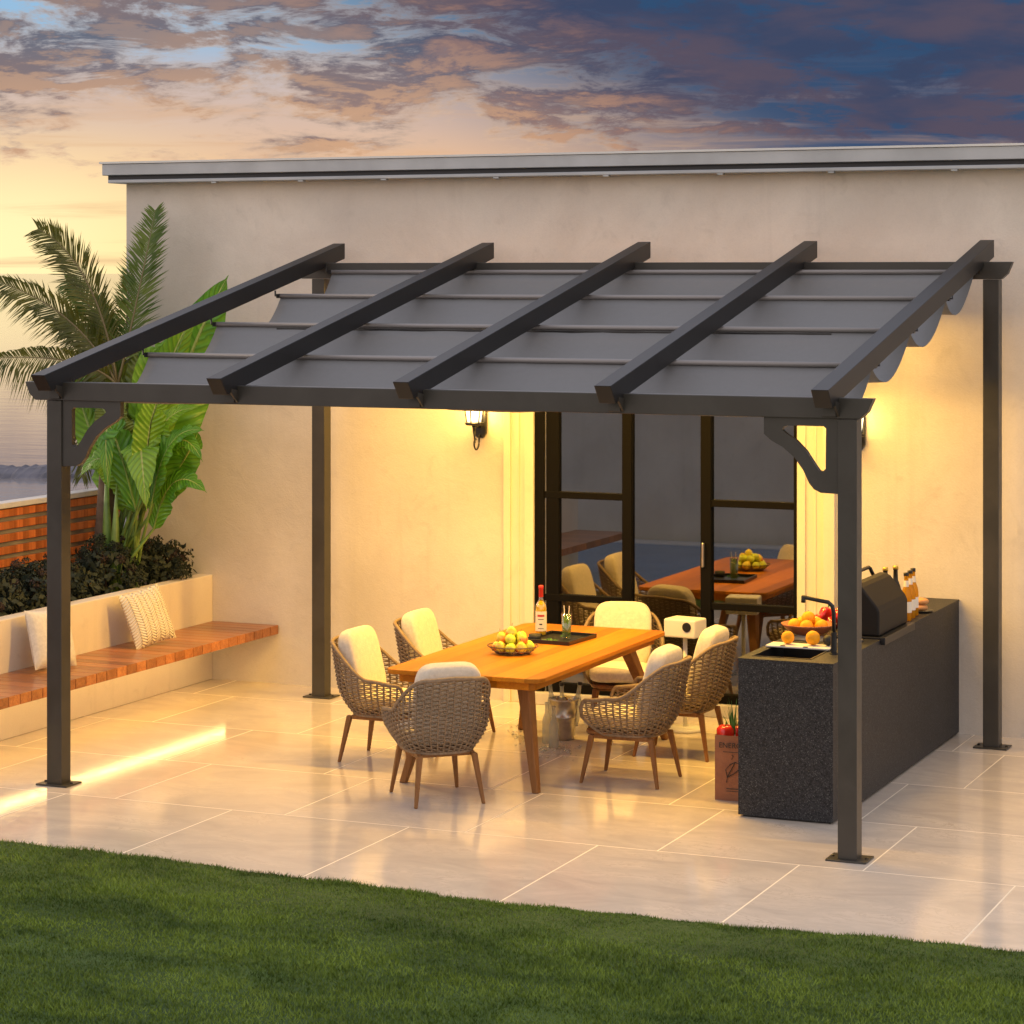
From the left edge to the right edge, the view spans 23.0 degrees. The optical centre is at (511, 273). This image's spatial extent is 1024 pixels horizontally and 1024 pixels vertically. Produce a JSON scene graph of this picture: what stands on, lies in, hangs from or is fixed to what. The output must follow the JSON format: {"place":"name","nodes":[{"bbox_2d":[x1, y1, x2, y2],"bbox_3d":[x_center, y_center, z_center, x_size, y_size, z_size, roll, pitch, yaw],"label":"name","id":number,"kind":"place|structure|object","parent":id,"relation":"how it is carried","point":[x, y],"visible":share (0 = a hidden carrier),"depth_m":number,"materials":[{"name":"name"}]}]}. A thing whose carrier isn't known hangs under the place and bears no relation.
{"place":"outdoors","nodes":[
{"label":"outdoors","id":0,"kind":"place"},
{"bbox_2d":[0,274,125,527],"bbox_3d":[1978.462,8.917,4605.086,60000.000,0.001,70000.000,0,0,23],"label":"sea","id":1,"kind":"structure","parent":0,"point":[23,435],"depth_m":169.38,"materials":[{"name":"liquid"}]},
{"bbox_2d":[0,464,93,478],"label":"breakwater","id":2,"kind":"object","parent":1,"relation":"in","point":[26,471],"visible":0.33,"depth_m":110.11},
{"bbox_2d":[13,583,149,613],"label":"soil","id":3,"kind":"structure","parent":0,"point":[78,598],"depth_m":17.48,"materials":[{"name":"brown soil"}]},
{"bbox_2d":[0,569,27,616],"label":"dark shrub","id":4,"kind":"object","parent":3,"relation":"on","point":[5,603],"visible":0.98,"depth_m":16.07,"materials":[{"name":"green plant"}]},
{"bbox_2d":[1,556,72,613],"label":"dark shrub","id":5,"kind":"object","parent":3,"relation":"on","point":[35,581],"visible":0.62,"depth_m":16.42,"materials":[{"name":"green plant"}]},
{"bbox_2d":[29,553,103,600],"bbox_3d":[-3.056,2.079,16.970,0.602,0.389,0.621,0,0,23],"label":"dark shrub","id":6,"kind":"object","parent":3,"relation":"on","point":[80,581],"visible":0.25,"depth_m":16.90,"materials":[{"name":"green plant"}]},
{"bbox_2d":[0,202,168,594],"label":"palm tree","id":7,"kind":"object","parent":3,"relation":"on","point":[98,324],"visible":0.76,"depth_m":17.74,"materials":[{"name":"green plant"}]},
{"bbox_2d":[71,533,148,596],"bbox_3d":[-2.812,2.040,17.429,0.606,0.479,0.669,0,0,23],"label":"dark shrub","id":8,"kind":"object","parent":3,"relation":"on","point":[96,556],"visible":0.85,"depth_m":17.32,"materials":[{"name":"green plant"}]},
{"bbox_2d":[75,275,228,594],"bbox_3d":[-2.709,1.137,17.551,1.583,2.254,0.656,0,0,23],"label":"banana plant","id":9,"kind":"object","parent":3,"relation":"on","point":[141,459],"visible":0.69,"depth_m":17.38,"materials":[{"name":"green plant"}]},
{"bbox_2d":[122,534,196,585],"bbox_3d":[-2.531,2.079,17.883,0.561,0.432,0.574,0,0,23],"label":"dark shrub","id":10,"kind":"object","parent":3,"relation":"on","point":[159,567],"visible":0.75,"depth_m":17.77,"materials":[{"name":"green plant"}]},
{"bbox_2d":[0,841,1023,1023],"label":"ground","id":11,"kind":"structure","parent":0,"point":[168,987],"depth_m":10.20,"materials":[{"name":"green plant"}]},
{"bbox_2d":[0,488,119,599],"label":"fence","id":12,"kind":"object","parent":11,"relation":"on","point":[23,527],"depth_m":17.28,"materials":[{"name":"brown wood"}]},
{"bbox_2d":[99,143,1023,737],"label":"house","id":13,"kind":"structure","parent":11,"relation":"on","point":[731,523],"depth_m":16.91,"materials":[{"name":"paint"}]},
{"bbox_2d":[464,411,486,449],"bbox_3d":[-0.250,0.967,17.133,0.180,0.486,0.202,0,0,23],"label":"wall lantern","id":14,"kind":"object","parent":13,"relation":"attached to","point":[479,426],"depth_m":17.18,"materials":[{"name":"black metal"}]},
{"bbox_2d":[535,412,796,704],"bbox_3d":[1.008,1.665,16.692,1.848,2.335,0.095,0,0,23],"label":"glass door","id":15,"kind":"structure","parent":13,"relation":"in","point":[673,515],"depth_m":16.70,"materials":[{"name":"glass"}]},
{"bbox_2d":[862,416,865,448],"bbox_3d":[2.194,0.977,16.078,0.180,0.486,0.202,0,0,23],"label":"wall lantern","id":16,"kind":"object","parent":13,"relation":"attached to","point":[863,431],"depth_m":16.13,"materials":[{"name":"black metal"}]},
{"bbox_2d":[0,679,1023,951],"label":"patio","id":17,"kind":"structure","parent":0,"point":[244,775],"depth_m":13.41,"materials":[{"name":"beige tile"}]},
{"bbox_2d":[0,574,211,740],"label":"planter wall","id":18,"kind":"structure","parent":17,"relation":"on","point":[98,622],"depth_m":16.80,"materials":[{"name":"paint"}]},
{"bbox_2d":[0,621,277,709],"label":"bench","id":19,"kind":"object","parent":18,"relation":"attached to","point":[22,686],"visible":0.88,"depth_m":16.40,"materials":[{"name":"brown wood"}]},
{"bbox_2d":[24,611,76,669],"bbox_3d":[-2.916,2.309,15.878,0.135,0.380,0.400,-19,-13,28],"label":"plain cushion","id":20,"kind":"object","parent":19,"relation":"on","point":[36,622],"visible":0.51,"depth_m":15.74,"materials":[{"name":"white fabric"}]},
{"bbox_2d":[118,583,176,649],"bbox_3d":[-2.446,2.305,16.852,0.135,0.390,0.390,-25,-8,35],"label":"knitted cushion","id":21,"kind":"object","parent":19,"relation":"on","point":[147,616],"visible":1,"depth_m":16.78,"materials":[{"name":"beige fabric"}]},
{"bbox_2d":[330,625,413,761],"bbox_3d":[-0.787,2.525,15.101,0.600,0.784,0.553,0,0,23],"label":"rope armchair","id":22,"kind":"object","parent":17,"relation":"on","point":[359,652],"visible":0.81,"depth_m":14.99,"materials":[{"name":"beige wicker"}]},
{"bbox_2d":[381,662,490,808],"bbox_3d":[-0.401,2.525,13.920,0.553,0.784,0.600,0,0,-20],"label":"rope armchair","id":23,"kind":"object","parent":17,"relation":"on","point":[447,713],"visible":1,"depth_m":13.73,"materials":[{"name":"beige wicker"}]},
{"bbox_2d":[393,608,495,731],"bbox_3d":[-0.447,2.525,15.889,0.600,0.784,0.553,0,0,21],"label":"rope armchair","id":24,"kind":"object","parent":17,"relation":"on","point":[419,633],"visible":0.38,"depth_m":15.82,"materials":[{"name":"beige fabric"}]},
{"bbox_2d":[25,240,1013,864],"bbox_3d":[0.156,1.354,14.910,4.976,3.125,3.694,0,0,23],"label":"pergola","id":25,"kind":"object","parent":17,"relation":"on","point":[797,336],"visible":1,"depth_m":14.55,"materials":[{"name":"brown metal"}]},
{"bbox_2d":[387,623,668,793],"bbox_3d":[0.113,2.572,14.942,1.017,0.690,2.142,0,0,23],"label":"dining table","id":26,"kind":"object","parent":17,"relation":"on","point":[537,668],"visible":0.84,"depth_m":14.48,"materials":[{"name":"brown wood"}]},
{"bbox_2d":[487,642,538,655],"bbox_3d":[0.005,2.200,14.705,0.311,0.050,0.281,0,0,23],"label":"wire basket","id":27,"kind":"object","parent":26,"relation":"on","point":[514,652],"visible":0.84,"depth_m":14.62,"materials":[{"name":"brown metal"}]},
{"bbox_2d":[495,641,505,652],"bbox_3d":[-0.065,2.176,14.658,0.064,0.082,0.066,0,0,-11],"label":"pear","id":28,"kind":"object","parent":27,"relation":"in","point":[499,644],"visible":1,"depth_m":14.63,"materials":[{"name":"yellow plant"}]},
{"bbox_2d":[497,632,505,642],"bbox_3d":[-0.061,2.126,14.713,0.066,0.091,0.066,-9,-10,-43],"label":"pear","id":29,"kind":"object","parent":28,"relation":"on","point":[501,636],"visible":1,"depth_m":14.69,"materials":[{"name":"yellow plant"}]},
{"bbox_2d":[505,643,515,653],"bbox_3d":[-0.009,2.182,14.623,0.064,0.065,0.065,0,0,-21],"label":"apple","id":30,"kind":"object","parent":27,"relation":"in","point":[510,645],"visible":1,"depth_m":14.60,"materials":[{"name":"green plant"}]},
{"bbox_2d":[505,634,515,643],"bbox_3d":[-0.009,2.133,14.659,0.064,0.065,0.065,0,0,1],"label":"apple","id":31,"kind":"object","parent":30,"relation":"on","point":[510,638],"visible":1,"depth_m":14.64,"materials":[{"name":"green plant"}]},
{"bbox_2d":[516,640,526,653],"bbox_3d":[0.052,2.171,14.626,0.066,0.091,0.066,-4,7,13],"label":"pear","id":32,"kind":"object","parent":27,"relation":"in","point":[520,645],"visible":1,"depth_m":14.61,"materials":[{"name":"yellow plant"}]},
{"bbox_2d":[517,632,527,643],"bbox_3d":[0.057,2.128,14.670,0.066,0.091,0.066,-18,3,-32],"label":"pear","id":33,"kind":"object","parent":27,"relation":"in","point":[523,637],"visible":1,"depth_m":14.65,"materials":[{"name":"yellow plant"}]},
{"bbox_2d":[525,642,534,651],"bbox_3d":[0.100,2.177,14.674,0.066,0.068,0.066,-2,5,4],"label":"apple","id":34,"kind":"object","parent":27,"relation":"in","point":[529,644],"visible":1,"depth_m":14.65,"materials":[{"name":"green plant"}]},
{"label":"apple","id":35,"kind":"object","parent":27,"relation":"in","visible":0},
{"bbox_2d":[516,629,526,638],"bbox_3d":[0.054,2.119,14.706,0.066,0.068,0.066,-1,-13,-5],"label":"apple","id":36,"kind":"object","parent":35,"relation":"on","point":[518,633],"visible":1,"depth_m":14.69,"materials":[{"name":"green plant"}]},
{"bbox_2d":[528,630,596,645],"bbox_3d":[0.290,2.215,15.252,0.312,0.024,0.392,0,0,27],"label":"serving tray","id":37,"kind":"object","parent":26,"relation":"on","point":[574,638],"visible":0.79,"depth_m":15.27,"materials":[{"name":"black plastic"}]},
{"bbox_2d":[529,633,540,639],"bbox_3d":[0.138,2.201,15.190,0.074,0.038,0.074,0,0,23],"label":"coaster cup","id":38,"kind":"object","parent":37,"relation":"on","point":[534,635],"visible":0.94,"depth_m":15.16,"materials":[{"name":"black"}]},
{"bbox_2d":[535,585,546,635],"bbox_3d":[0.178,2.066,15.395,0.068,0.307,0.069,0,0,23],"label":"liquor bottle","id":39,"kind":"object","parent":37,"relation":"on","point":[540,619],"visible":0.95,"depth_m":15.37,"materials":[{"name":"clear glass"}]},
{"bbox_2d":[560,606,571,636],"bbox_3d":[0.331,2.120,15.252,0.063,0.200,0.064,0,0,32],"label":"cocktail glass","id":40,"kind":"object","parent":37,"relation":"on","point":[565,628],"visible":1,"depth_m":15.25,"materials":[{"name":"green"}]},
{"bbox_2d":[549,695,578,740],"bbox_3d":[0.326,2.787,15.732,0.192,0.259,0.192,0,0,23],"label":"ice bucket","id":41,"kind":"object","parent":17,"relation":"on","point":[564,712],"visible":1,"depth_m":15.67,"materials":[{"name":"metal"}]},
{"bbox_2d":[582,601,664,733],"bbox_3d":[0.707,2.525,16.185,0.553,0.784,0.600,0,0,5],"label":"rope armchair","id":42,"kind":"object","parent":17,"relation":"on","point":[609,676],"visible":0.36,"depth_m":16.26,"materials":[{"name":"beige fabric"}]},
{"bbox_2d":[579,644,691,789],"bbox_3d":[0.732,2.525,14.446,0.600,0.784,0.553,0,0,23],"label":"rope armchair","id":43,"kind":"object","parent":17,"relation":"on","point":[652,707],"visible":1,"depth_m":14.26,"materials":[{"name":"beige wicker"}]},
{"bbox_2d":[664,616,705,733],"bbox_3d":[1.105,2.558,16.025,0.242,0.717,0.236,0,0,23],"label":"pedestal box","id":44,"kind":"object","parent":17,"relation":"on","point":[685,627],"visible":0.78,"depth_m":15.96,"materials":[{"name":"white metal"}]},
{"bbox_2d":[632,625,738,761],"bbox_3d":[1.071,2.525,15.237,0.600,0.784,0.553,0,0,22],"label":"rope armchair","id":45,"kind":"object","parent":17,"relation":"on","point":[709,676],"visible":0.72,"depth_m":15.03,"materials":[{"name":"beige wicker"}]},
{"bbox_2d":[715,734,737,800],"bbox_3d":[1.260,2.736,13.943,0.238,0.362,0.164,0,0,20],"label":"grocery bag","id":46,"kind":"object","parent":17,"relation":"on","point":[726,768],"visible":0.58,"depth_m":13.89,"materials":[{"name":"paper"}]},
{"bbox_2d":[717,722,733,735],"bbox_3d":[1.185,2.546,13.947,0.087,0.111,0.087,0,0,-22],"label":"red pepper","id":47,"kind":"object","parent":46,"relation":"in","point":[725,729],"visible":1,"depth_m":13.91,"materials":[{"name":"red food"}]},
{"bbox_2d":[723,700,737,735],"bbox_3d":[1.259,2.514,13.974,0.158,0.311,0.182,0,0,1],"label":"leek bunch","id":48,"kind":"object","parent":46,"relation":"in","point":[733,721],"visible":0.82,"depth_m":13.97,"materials":[{"name":"green plant"}]},
{"bbox_2d":[735,723,737,735],"bbox_3d":[1.255,2.551,13.982,0.078,0.111,0.078,0,0,-22],"label":"red pepper","id":49,"kind":"object","parent":46,"relation":"in","point":[736,730],"visible":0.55,"depth_m":13.94,"materials":[{"name":"red food"}]},
{"bbox_2d":[738,597,958,823],"bbox_3d":[2.022,2.490,14.694,0.531,0.854,2.865,0,0,23],"label":"kitchen counter","id":50,"kind":"object","parent":17,"relation":"on","point":[787,733],"visible":0.74,"depth_m":13.48,"materials":[{"name":"stone"}]},
{"bbox_2d":[765,642,830,650],"bbox_3d":[1.589,2.052,13.836,0.360,0.013,0.140,0,0,23],"label":"chopping board","id":51,"kind":"object","parent":50,"relation":"on","point":[799,646],"visible":0.81,"depth_m":13.81,"materials":[{"name":"white plastic"}]},
{"bbox_2d":[781,631,793,643],"bbox_3d":[1.524,2.009,13.875,0.072,0.078,0.072,0,3,15],"label":"orange","id":52,"kind":"object","parent":51,"relation":"on","point":[787,637],"visible":1,"depth_m":13.85,"materials":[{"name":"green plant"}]},
{"bbox_2d":[806,631,819,644],"bbox_3d":[1.657,2.007,13.829,0.079,0.081,0.078,0,0,-12],"label":"orange","id":53,"kind":"object","parent":51,"relation":"on","point":[812,637],"visible":1,"depth_m":13.80,"materials":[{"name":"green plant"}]},
{"bbox_2d":[823,634,830,645],"bbox_3d":[1.739,2.015,13.805,0.060,0.065,0.060,3,-13,-19],"label":"avocado","id":54,"kind":"object","parent":51,"relation":"on","point":[827,640],"visible":0.81,"depth_m":13.78,"materials":[{"name":"black food"}]},
{"bbox_2d":[781,620,831,635],"bbox_3d":[1.689,2.028,14.294,0.316,0.073,0.316,0,0,23],"label":"fruit bowl","id":55,"kind":"object","parent":50,"relation":"on","point":[798,630],"visible":0.61,"depth_m":14.19,"materials":[{"name":"ceramic"}]},
{"bbox_2d":[788,618,800,626],"bbox_3d":[1.609,2.001,14.285,0.079,0.082,0.078,0,0,-36],"label":"orange","id":56,"kind":"object","parent":55,"relation":"in","point":[794,622],"visible":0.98,"depth_m":14.26,"materials":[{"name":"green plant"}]},
{"bbox_2d":[800,620,813,626],"bbox_3d":[1.669,2.000,14.221,0.080,0.086,0.080,7,-8,20],"label":"orange","id":57,"kind":"object","parent":55,"relation":"in","point":[806,623],"visible":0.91,"depth_m":14.20,"materials":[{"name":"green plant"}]},
{"bbox_2d":[801,610,814,622],"bbox_3d":[1.687,1.960,14.290,0.080,0.086,0.080,-4,-3,9],"label":"orange","id":58,"kind":"object","parent":55,"relation":"in","point":[808,615],"visible":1,"depth_m":14.26,"materials":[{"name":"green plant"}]},
{"bbox_2d":[814,619,827,626],"bbox_3d":[1.754,2.002,14.244,0.078,0.082,0.079,0,0,-16],"label":"orange","id":59,"kind":"object","parent":55,"relation":"in","point":[821,623],"visible":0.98,"depth_m":14.22,"materials":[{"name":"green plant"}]},
{"bbox_2d":[827,616,837,627],"bbox_3d":[1.863,2.030,14.611,0.076,0.092,0.084,0,0,-12],"label":"red pepper","id":60,"kind":"object","parent":55,"relation":"in","point":[829,619],"visible":0.3,"depth_m":14.58,"materials":[{"name":"red food"}]},
{"bbox_2d":[801,595,837,654],"bbox_3d":[1.690,1.907,13.630,0.245,0.314,0.047,0,0,14],"label":"tap","id":61,"kind":"object","parent":50,"relation":"on","point":[834,637],"visible":0.89,"depth_m":13.61,"materials":[{"name":"black metal"}]},
{"bbox_2d":[837,565,914,644],"bbox_3d":[2.100,1.905,14.508,0.295,0.378,0.680,0,0,23],"label":"gas grill","id":62,"kind":"object","parent":50,"relation":"on","point":[884,609],"visible":0.71,"depth_m":14.38,"materials":[{"name":"black metal"}]},
{"bbox_2d":[893,565,900,587],"bbox_3d":[2.312,1.913,15.134,0.069,0.304,0.069,0,0,23],"label":"bottle","id":63,"kind":"object","parent":50,"relation":"on","point":[895,572],"visible":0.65,"depth_m":15.12,"materials":[{"name":"black glass"}]},
{"bbox_2d":[902,572,911,620],"bbox_3d":[2.345,1.922,14.939,0.066,0.285,0.066,0,0,23],"label":"bottle","id":64,"kind":"object","parent":50,"relation":"on","point":[906,590],"visible":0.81,"depth_m":14.92,"materials":[{"name":"orange glass"}]},
{"bbox_2d":[907,570,915,617],"bbox_3d":[2.386,1.922,15.050,0.066,0.285,0.066,0,0,23],"label":"bottle","id":65,"kind":"object","parent":50,"relation":"on","point":[911,586],"visible":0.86,"depth_m":15.03,"materials":[{"name":"orange"}]},
{"bbox_2d":[910,568,918,615],"bbox_3d":[2.421,1.922,15.163,0.066,0.285,0.066,0,0,23],"label":"bottle","id":66,"kind":"object","parent":50,"relation":"on","point":[916,590],"visible":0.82,"depth_m":15.15,"materials":[{"name":"orange"}]},
{"bbox_2d":[919,609,932,612],"bbox_3d":[2.482,2.059,15.316,0.176,0.012,0.176,0,0,23],"label":"plate","id":67,"kind":"object","parent":50,"relation":"on","point":[928,610],"visible":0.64,"depth_m":15.29,"materials":[{"name":"black ceramic"}]},
{"bbox_2d":[919,605,927,610],"bbox_3d":[2.482,2.037,15.316,0.110,0.042,0.096,0,0,23],"label":"bun","id":68,"kind":"object","parent":67,"relation":"on","point":[923,607],"visible":0.58,"depth_m":15.28,"materials":[{"name":"brown food"}]},
{"bbox_2d":[919,597,928,604],"bbox_3d":[2.487,1.999,15.314,0.110,0.042,0.096,0,0,23],"label":"bun","id":69,"kind":"object","parent":68,"relation":"on","point":[923,601],"visible":0.62,"depth_m":15.28,"materials":[{"name":"brown food"}]},
{"bbox_2d":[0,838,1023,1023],"bbox_3d":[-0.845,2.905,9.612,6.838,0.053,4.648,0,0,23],"label":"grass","id":70,"kind":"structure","parent":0,"point":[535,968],"depth_m":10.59,"materials":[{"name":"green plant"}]},
{"bbox_2d":[0,0,1023,273],"label":"sky","id":71,"kind":"structure","parent":0,"point":[84,84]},
{"label":"apple","id":72,"kind":"object","parent":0,"visible":0},
{"bbox_2d":[506,626,516,635],"bbox_3d":[-0.003,2.093,14.709,0.066,0.091,0.066,5,2,-3],"label":"pear","id":73,"kind":"object","parent":72,"relation":"on","point":[511,630],"visible":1,"depth_m":14.69,"materials":[{"name":"plant"}]},
{"bbox_3d":[1.788,2.025,14.636,0.084,0.101,0.084,20,-33,12],"label":"red pepper","id":74,"kind":"object","parent":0,"visible":0},
{"bbox_2d":[819,605,831,620],"bbox_3d":[1.826,1.984,14.627,0.083,0.100,0.072,0,0,-18],"label":"apple","id":75,"kind":"object","parent":74,"relation":"on","point":[825,613],"visible":0.62,"depth_m":14.60,"materials":[{"name":"red food"}]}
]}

